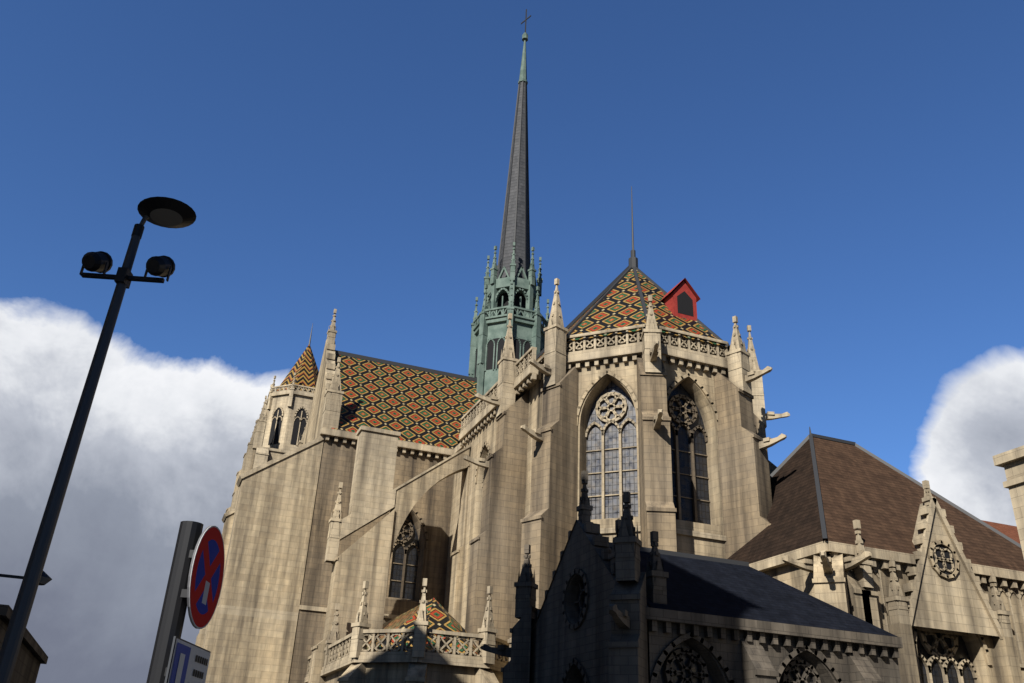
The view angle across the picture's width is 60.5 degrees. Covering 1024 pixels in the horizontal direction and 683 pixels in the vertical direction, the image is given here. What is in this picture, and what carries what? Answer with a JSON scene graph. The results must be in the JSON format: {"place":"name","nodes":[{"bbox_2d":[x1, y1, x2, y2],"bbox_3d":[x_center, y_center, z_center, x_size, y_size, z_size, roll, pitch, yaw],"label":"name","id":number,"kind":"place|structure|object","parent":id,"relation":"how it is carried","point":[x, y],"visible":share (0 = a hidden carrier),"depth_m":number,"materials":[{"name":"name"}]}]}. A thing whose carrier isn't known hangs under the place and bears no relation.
{"place":"outdoors","nodes":[
{"label":"outdoors","id":0,"kind":"place"},
{"bbox_2d":[0,571,51,585],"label":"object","id":1,"kind":"structure","parent":0,"point":[45,579],"depth_m":13.18,"materials":[{"name":"black metal"}]},
{"bbox_2d":[0,445,1023,682],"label":"buildings","id":2,"kind":"structure","parent":0,"point":[32,656],"depth_m":29.35,"materials":[{"name":"paint"}]},
{"bbox_2d":[0,0,1023,682],"label":"sky","id":3,"kind":"structure","parent":0,"point":[840,180],"materials":[{"name":"blue"}]},
{"bbox_2d":[481,470,902,682],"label":"chapel","id":4,"kind":"structure","parent":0,"point":[624,606],"depth_m":29.36,"materials":[{"name":"stone"}]},
{"label":"ground","id":5,"kind":"structure","parent":0,"visible":0},
{"bbox_2d":[0,196,195,682],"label":"street lamp","id":6,"kind":"object","parent":5,"relation":"on","point":[166,212],"visible":1,"depth_m":10.24,"materials":[{"name":"black metal"}]},
{"bbox_2d":[146,521,210,682],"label":"no stopping sign","id":7,"kind":"object","parent":5,"relation":"on","point":[175,658],"visible":0.9,"depth_m":5.53,"materials":[{"name":"black metal"}]},
{"bbox_2d":[187,525,224,628],"bbox_3d":[-1.981,1.526,5.696,0.016,0.650,0.650,3,-26,0],"label":"no stopping sign","id":8,"kind":"object","parent":7,"relation":"attached to","point":[205,578],"visible":1,"depth_m":5.65,"materials":[{"name":"red metal"}]},
{"bbox_2d":[199,324,318,632],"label":"tower","id":9,"kind":"structure","parent":5,"relation":"on","point":[280,425],"depth_m":100.93,"materials":[{"name":"stone"}]},
{"bbox_2d":[195,278,789,682],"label":"church","id":10,"kind":"structure","parent":5,"relation":"on","point":[341,547],"depth_m":46.44,"materials":[{"name":"beige stone"}]},
{"bbox_2d":[468,9,549,394],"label":"spire","id":11,"kind":"structure","parent":10,"relation":"on","point":[512,287],"depth_m":74.08,"materials":[{"name":"teal metal"}]},
{"bbox_2d":[332,186,729,655],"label":"cathedral roofs","id":12,"kind":"structure","parent":10,"relation":"on","point":[420,405],"depth_m":60.60,"materials":[{"name":"multicoloured tile"}]},
{"bbox_2d":[728,427,1023,682],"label":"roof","id":13,"kind":"structure","parent":5,"relation":"on","point":[930,577],"depth_m":36.52,"materials":[{"name":"tile"}]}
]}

